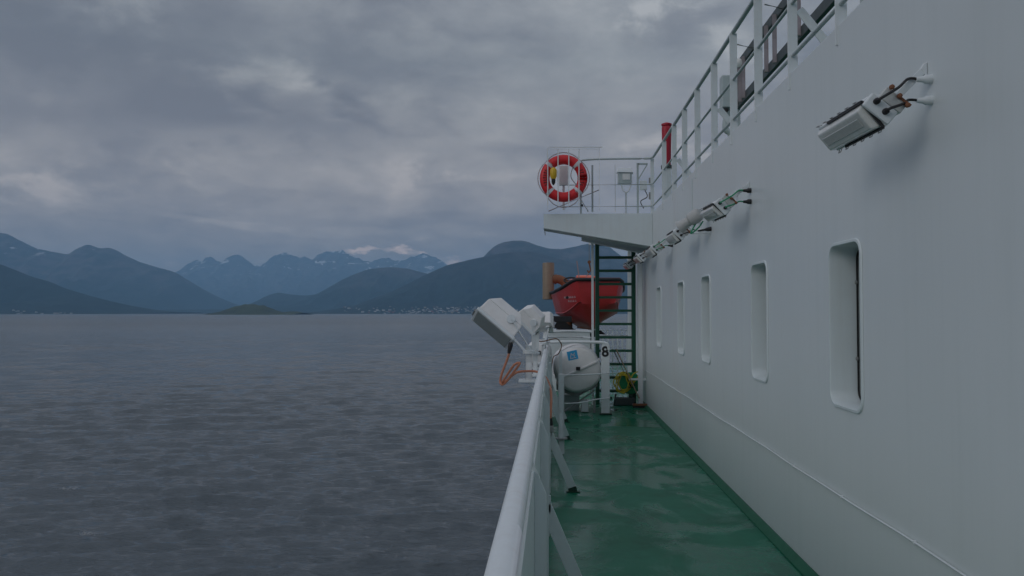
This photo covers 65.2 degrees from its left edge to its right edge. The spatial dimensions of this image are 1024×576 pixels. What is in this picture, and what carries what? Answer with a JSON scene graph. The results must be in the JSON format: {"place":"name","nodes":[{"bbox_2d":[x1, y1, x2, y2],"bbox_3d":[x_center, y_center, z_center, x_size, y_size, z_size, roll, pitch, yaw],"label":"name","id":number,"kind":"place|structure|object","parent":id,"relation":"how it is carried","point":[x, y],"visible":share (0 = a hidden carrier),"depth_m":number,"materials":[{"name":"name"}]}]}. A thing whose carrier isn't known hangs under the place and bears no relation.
{"place":"outdoors","nodes":[
{"label":"outdoors","id":0,"kind":"place"},
{"bbox_2d":[0,264,208,313],"bbox_3d":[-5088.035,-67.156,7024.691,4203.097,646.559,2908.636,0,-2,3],"label":"mountain","id":1,"kind":"structure","parent":0,"point":[20,291],"depth_m":6921.16,"materials":[{"name":"blue stone"}]},
{"bbox_2d":[0,233,239,309],"bbox_3d":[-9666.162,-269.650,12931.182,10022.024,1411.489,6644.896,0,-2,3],"label":"mountain","id":2,"kind":"structure","parent":0,"point":[110,274],"depth_m":12778.54,"materials":[{"name":"blue stone"}]},
{"bbox_2d":[163,309,316,312],"bbox_3d":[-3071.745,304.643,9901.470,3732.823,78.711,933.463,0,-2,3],"label":"shore","id":3,"kind":"structure","parent":0,"point":[208,311],"depth_m":9878.36,"materials":[{"name":"green plant"}]},
{"bbox_2d":[202,304,313,314],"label":"islet","id":4,"kind":"object","parent":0,"point":[249,309],"visible":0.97,"depth_m":4260.59,"materials":[{"name":"plant"}]},
{"bbox_2d":[175,250,446,304],"bbox_3d":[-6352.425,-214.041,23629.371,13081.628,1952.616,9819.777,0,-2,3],"label":"mountain","id":5,"kind":"structure","parent":0,"point":[238,279],"depth_m":23592.87,"materials":[{"name":"blue stone"}]},
{"bbox_2d":[0,314,627,575],"bbox_3d":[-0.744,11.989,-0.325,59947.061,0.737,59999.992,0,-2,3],"label":"sea","id":6,"kind":"structure","parent":0,"point":[283,445],"depth_m":73.47,"materials":[{"name":"grey liquid"}]},
{"bbox_2d":[62,487,92,535],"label":"foam","id":7,"kind":"object","parent":6,"relation":"on","point":[84,531],"visible":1,"depth_m":42.80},
{"bbox_2d":[224,267,425,312],"bbox_3d":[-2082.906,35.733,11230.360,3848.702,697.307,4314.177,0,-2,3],"label":"mountain","id":8,"kind":"structure","parent":0,"point":[361,287],"depth_m":11000.80,"materials":[{"name":"blue stone"}]},
{"bbox_2d":[0,0,859,271],"label":"sky","id":9,"kind":"structure","parent":0,"point":[170,135],"materials":[{"name":"grey"}]},
{"bbox_2d":[304,251,627,313],"bbox_3d":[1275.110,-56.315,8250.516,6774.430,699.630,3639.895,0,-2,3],"label":"mountain","id":10,"kind":"structure","parent":0,"point":[514,280],"depth_m":7962.17,"materials":[{"name":"blue stone"}]},
{"bbox_2d":[484,241,627,280],"bbox_3d":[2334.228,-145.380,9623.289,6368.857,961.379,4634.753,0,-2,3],"label":"mountain","id":11,"kind":"structure","parent":0,"point":[579,254],"depth_m":10037.24,"materials":[{"name":"stone"}]},
{"bbox_2d":[549,365,802,575],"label":"deck","id":12,"kind":"structure","parent":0,"point":[673,509],"depth_m":6.83,"materials":[{"name":"paint"}]},
{"bbox_2d":[484,344,581,575],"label":"bulwark","id":13,"kind":"object","parent":12,"relation":"on","point":[528,524],"visible":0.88,"depth_m":3.17,"materials":[{"name":"white paint"}]},
{"bbox_2d":[471,298,535,388],"bbox_3d":[-0.044,0.644,8.035,0.760,1.086,0.423,0,-2,3],"label":"deck floodlight","id":14,"kind":"object","parent":13,"relation":"attached to","point":[498,320],"visible":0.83,"depth_m":7.92,"materials":[{"name":"white metal"}]},
{"bbox_2d":[499,342,552,425],"bbox_3d":[0.239,0.877,7.627,0.331,0.752,0.938,1,-2,-31],"label":"orange cable","id":15,"kind":"object","parent":14,"relation":"hanging from","point":[514,372],"visible":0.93,"depth_m":7.86,"materials":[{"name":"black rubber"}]},
{"bbox_2d":[517,305,544,377],"bbox_3d":[0.240,0.803,10.357,0.435,1.178,0.356,0,-2,3],"label":"deck floodlight","id":16,"kind":"object","parent":13,"relation":"attached to","point":[532,319],"visible":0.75,"depth_m":10.24,"materials":[{"name":"white metal"}]},
{"bbox_2d":[538,312,554,364],"bbox_3d":[0.479,0.847,11.631,0.284,1.008,0.321,0,-2,3],"label":"deck floodlight","id":17,"kind":"object","parent":13,"relation":"attached to","point":[548,325],"visible":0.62,"depth_m":11.56,"materials":[{"name":"white metal"}]},
{"bbox_2d":[539,338,561,363],"bbox_3d":[0.538,0.939,11.751,0.218,0.736,1.657,0,-2,12],"label":"thin cable","id":18,"kind":"object","parent":13,"relation":"attached to","point":[560,349],"visible":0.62,"depth_m":12.31,"materials":[{"name":"metal"}]},
{"bbox_3d":[0.464,1.421,13.257,0.400,0.269,0.700,0,-2,3],"label":"canister shelf","id":19,"kind":"object","parent":13,"relation":"attached to","visible":0},
{"bbox_2d":[525,339,551,366],"bbox_3d":[0.443,1.071,13.246,0.432,0.432,0.845,0,-2,3],"label":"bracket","id":20,"kind":"object","parent":19,"relation":"on","point":[540,351],"visible":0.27,"depth_m":12.87,"materials":[{"name":"white plastic"}]},
{"bbox_2d":[542,262,571,326],"bbox_3d":[1.350,0.832,23.744,0.886,3.166,0.358,0,-2,3],"label":"exhaust vent","id":21,"kind":"object","parent":12,"relation":"on","point":[550,279],"visible":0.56,"depth_m":23.64,"materials":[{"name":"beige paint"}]},
{"bbox_2d":[555,374,567,453],"bbox_3d":[0.592,1.508,9.601,0.150,0.950,0.150,0,-2,3],"label":"vent standpipe","id":22,"kind":"object","parent":12,"relation":"on","point":[560,438],"visible":0.88,"depth_m":9.59,"materials":[{"name":"white metal"}]},
{"bbox_2d":[548,330,591,390],"bbox_3d":[1.237,1.566,17.299,0.970,1.305,0.800,0,-2,3],"label":"deck locker","id":23,"kind":"object","parent":12,"relation":"on","point":[556,347],"visible":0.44,"depth_m":17.18,"materials":[{"name":"white metal"}]},
{"bbox_2d":[556,380,596,412],"bbox_3d":[1.120,1.853,13.923,0.700,0.534,0.875,0,-2,3],"label":"raft cradle","id":24,"kind":"object","parent":12,"relation":"on","point":[571,397],"visible":0.57,"depth_m":13.67,"materials":[{"name":"grey paint"}]},
{"bbox_2d":[552,343,600,392],"bbox_3d":[1.112,1.382,13.961,0.843,0.810,1.311,0,-2,3],"label":"liferaft canister","id":25,"kind":"object","parent":24,"relation":"on","point":[577,358],"visible":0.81,"depth_m":13.35,"materials":[{"name":"white plastic"}]},
{"bbox_2d":[547,336,611,414],"bbox_3d":[1.115,1.450,13.247,1.056,1.288,0.586,0,-2,3],"label":"guard frame","id":26,"kind":"object","parent":12,"relation":"on","point":[605,380],"visible":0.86,"depth_m":13.20,"materials":[{"name":"white paint"}]},
{"bbox_2d":[553,316,605,349],"bbox_3d":[1.883,1.576,22.357,1.485,1.593,2.875,0,-2,3],"label":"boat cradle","id":27,"kind":"object","parent":12,"relation":"on","point":[561,323],"visible":0.45,"depth_m":22.29,"materials":[{"name":"black metal"}]},
{"bbox_2d":[549,261,624,329],"bbox_3d":[2.113,0.224,22.273,1.970,1.861,3.770,0,-2,-4],"label":"rescue boat","id":28,"kind":"object","parent":27,"relation":"on","point":[571,297],"visible":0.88,"depth_m":20.88,"materials":[{"name":"red plastic"}]},
{"bbox_2d":[554,329,626,362],"bbox_3d":[3.500,1.906,25.807,4.495,1.143,0.048,0,-2,3],"label":"stern railing","id":29,"kind":"object","parent":12,"relation":"on","point":[616,346],"visible":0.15,"depth_m":25.81,"materials":[{"name":"white metal"}]},
{"bbox_2d":[544,213,652,404],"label":"side platform","id":30,"kind":"structure","parent":12,"relation":"on","point":[630,232],"depth_m":13.39,"materials":[{"name":"white paint"}]},
{"bbox_2d":[547,147,601,211],"bbox_3d":[1.051,-1.802,13.443,0.915,1.087,0.443,0,-2,3],"label":"lifebuoy rack","id":31,"kind":"object","parent":30,"relation":"on","point":[562,175],"visible":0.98,"depth_m":13.28,"materials":[{"name":"grey metal"}]},
{"bbox_2d":[550,167,556,184],"bbox_3d":[0.685,-1.846,13.225,0.116,0.290,0.116,0,-2,3],"label":"lifebuoy light","id":32,"kind":"object","parent":31,"relation":"attached to","point":[553,173],"visible":1,"depth_m":13.19,"materials":[{"name":"yellow plastic"}]},
{"bbox_2d":[537,152,589,207],"bbox_3d":[0.860,-1.797,13.330,0.874,0.934,0.183,0,-2,3],"label":"lifebuoy","id":33,"kind":"object","parent":31,"relation":"hanging from","point":[573,192],"visible":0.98,"depth_m":13.27,"materials":[{"name":"red plastic"}]},
{"bbox_2d":[559,158,653,213],"bbox_3d":[1.602,-1.722,13.544,1.599,0.967,0.035,0,-2,3],"label":"platform railing","id":34,"kind":"object","parent":30,"relation":"on","point":[651,181],"visible":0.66,"depth_m":13.53,"materials":[{"name":"white metal"}]},
{"bbox_2d":[616,168,632,212],"bbox_3d":[1.981,-1.660,13.993,0.296,0.871,0.196,0,-2,3],"label":"platform floodlight","id":35,"kind":"object","parent":30,"relation":"on","point":[624,175],"visible":0.91,"depth_m":13.93,"materials":[{"name":"grey paint"}]},
{"bbox_2d":[636,163,650,212],"bbox_3d":[2.271,-1.687,13.729,0.265,0.910,0.079,0,-2,3],"label":"gate frame","id":36,"kind":"object","parent":30,"relation":"on","point":[643,187],"visible":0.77,"depth_m":13.71,"materials":[{"name":"grey paint"}]},
{"bbox_2d":[587,243,631,371],"bbox_3d":[2.285,0.588,18.712,1.162,3.345,0.141,1,-2,-18],"label":"boat davit","id":37,"kind":"object","parent":12,"relation":"on","point":[589,262],"visible":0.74,"depth_m":18.55,"materials":[{"name":"metal"}]},
{"bbox_2d":[599,334,627,386],"bbox_3d":[2.393,1.644,18.058,1.000,1.194,0.050,0,-2,3],"label":"deck fence","id":38,"kind":"object","parent":12,"relation":"on","point":[617,354],"visible":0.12,"depth_m":18.05,"materials":[{"name":"white metal"}]},
{"bbox_2d":[595,244,635,403],"bbox_3d":[1.919,0.498,14.852,0.740,3.290,0.160,0,-2,3],"label":"ladder","id":39,"kind":"object","parent":12,"relation":"on","point":[632,337],"visible":0.75,"depth_m":14.79,"materials":[{"name":"green metal"}]},
{"bbox_2d":[588,404,659,464],"bbox_3d":[1.377,2.050,11.787,1.600,0.003,5.814,0,-2,3],"label":"deck weld bead","id":40,"kind":"object","parent":12,"relation":"on","point":[630,464],"visible":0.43,"depth_m":8.89,"materials":[{"name":"paint"}]},
{"bbox_2d":[613,371,637,404],"bbox_3d":[2.094,1.821,14.581,0.525,0.630,0.262,0,-2,3],"label":"hose reel","id":41,"kind":"object","parent":12,"relation":"on","point":[622,382],"visible":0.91,"depth_m":14.51,"materials":[{"name":"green plastic"}]},
{"bbox_2d":[616,348,646,407],"bbox_3d":[2.129,1.607,14.268,0.651,1.037,0.181,-1,-2,27],"label":"broom","id":42,"kind":"object","parent":12,"relation":"on","point":[639,405],"visible":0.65,"depth_m":14.22,"materials":[{"name":"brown wood"}]},
{"bbox_2d":[636,0,1023,575],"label":"deckhouse","id":43,"kind":"object","parent":12,"relation":"on","point":[848,324],"visible":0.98,"depth_m":4.20,"materials":[{"name":"paint"}]},
{"bbox_2d":[623,259,636,268],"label":"wall floodlight","id":44,"kind":"object","parent":43,"relation":"attached to","point":[629,264],"depth_m":14.72,"materials":[{"name":"grey metal"}]},
{"bbox_2d":[629,253,645,403],"bbox_3d":[2.266,0.735,14.405,0.290,2.790,0.200,-1,-2,28],"label":"drain pipe","id":45,"kind":"object","parent":43,"relation":"attached to","point":[640,378],"visible":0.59,"depth_m":14.38,"materials":[{"name":"metal"}]},
{"bbox_2d":[633,250,656,263],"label":"wall floodlight","id":46,"kind":"object","parent":43,"relation":"attached to","point":[640,258],"depth_m":12.73,"materials":[{"name":"grey metal"}]},
{"bbox_2d":[645,239,672,257],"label":"wall floodlight","id":47,"kind":"object","parent":43,"relation":"attached to","point":[652,250],"depth_m":11.05,"materials":[{"name":"grey metal"}]},
{"bbox_2d":[656,286,661,347],"bbox_3d":[2.378,0.454,12.505,0.171,0.960,0.515,0,-2,3],"label":"window","id":48,"kind":"structure","parent":43,"relation":"in","point":[658,292],"depth_m":12.74,"materials":[{"name":"white paint"}]},
{"bbox_2d":[661,122,671,197],"bbox_3d":[2.680,-2.047,13.848,0.200,1.636,0.200,0,-2,3],"label":"pole","id":49,"kind":"object","parent":43,"relation":"on","point":[666,126],"visible":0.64,"depth_m":13.78,"materials":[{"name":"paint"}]},
{"bbox_2d":[677,281,684,355],"bbox_3d":[2.265,0.388,10.349,0.171,0.960,0.515,0,-2,3],"label":"window","id":50,"kind":"structure","parent":43,"relation":"in","point":[680,287],"depth_m":10.58,"materials":[{"name":"white paint"}]},
{"bbox_2d":[665,222,700,244],"bbox_3d":[1.966,-0.668,9.195,0.326,0.312,0.639,0,-2,3],"label":"wall floodlight","id":51,"kind":"object","parent":43,"relation":"attached to","point":[675,236],"depth_m":8.97,"materials":[{"name":"grey metal"}]},
{"bbox_2d":[675,208,711,233],"bbox_3d":[1.924,-0.704,8.468,0.387,0.270,0.180,-1,-2,23],"label":"wall floodlight","id":52,"kind":"object","parent":43,"relation":"attached to","point":[694,217],"visible":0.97,"depth_m":8.44,"materials":[{"name":"grey plastic"}]},
{"bbox_2d":[701,274,710,364],"bbox_3d":[2.177,0.336,8.652,0.171,0.960,0.515,0,-2,3],"label":"window","id":53,"kind":"structure","parent":43,"relation":"in","point":[705,279],"depth_m":8.88,"materials":[{"name":"white paint"}]},
{"bbox_2d":[699,181,751,222],"bbox_3d":[1.840,-0.739,6.900,0.339,0.310,0.639,0,-2,3],"label":"wall floodlight","id":54,"kind":"object","parent":43,"relation":"attached to","point":[717,209],"depth_m":6.67,"materials":[{"name":"grey metal"}]},
{"bbox_2d":[644,0,847,209],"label":"railing","id":55,"kind":"object","parent":43,"relation":"attached to","point":[839,10],"visible":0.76,"depth_m":7.41,"materials":[{"name":"white metal"}]},
{"bbox_2d":[750,260,768,382],"bbox_3d":[2.060,0.268,6.406,0.171,0.960,0.515,0,-2,3],"label":"window","id":56,"kind":"structure","parent":43,"relation":"in","point":[759,270],"depth_m":6.64,"materials":[{"name":"white paint"}]},
{"bbox_2d":[737,0,862,125],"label":"barred rack","id":57,"kind":"object","parent":43,"relation":"on","point":[821,11],"visible":0.49,"depth_m":9.25,"materials":[{"name":"white metal"}]},
{"bbox_2d":[636,364,966,575],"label":"wall ledge","id":58,"kind":"object","parent":43,"relation":"attached to","point":[912,541],"visible":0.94,"depth_m":4.47,"materials":[{"name":"white metal"}]},
{"bbox_2d":[828,238,863,413],"bbox_3d":[1.962,0.210,4.520,0.171,0.960,0.515,0,-2,3],"label":"window","id":59,"kind":"structure","parent":43,"relation":"in","point":[845,273],"depth_m":4.75,"materials":[{"name":"white paint"}]},
{"bbox_2d":[816,62,933,152],"bbox_3d":[1.678,-0.832,3.705,0.331,0.318,0.639,0,-2,3],"label":"wall floodlight","id":60,"kind":"object","parent":43,"relation":"attached to","point":[869,116],"depth_m":3.49,"materials":[{"name":"grey metal"}]},
{"bbox_2d":[719,75,729,135],"bbox_3d":[3.334,-2.269,12.306,0.227,1.988,0.225,0,-2,3],"label":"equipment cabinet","id":61,"kind":"object","parent":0,"point":[724,80],"visible":0.37,"depth_m":12.25,"materials":[{"name":"white metal"}]}
]}

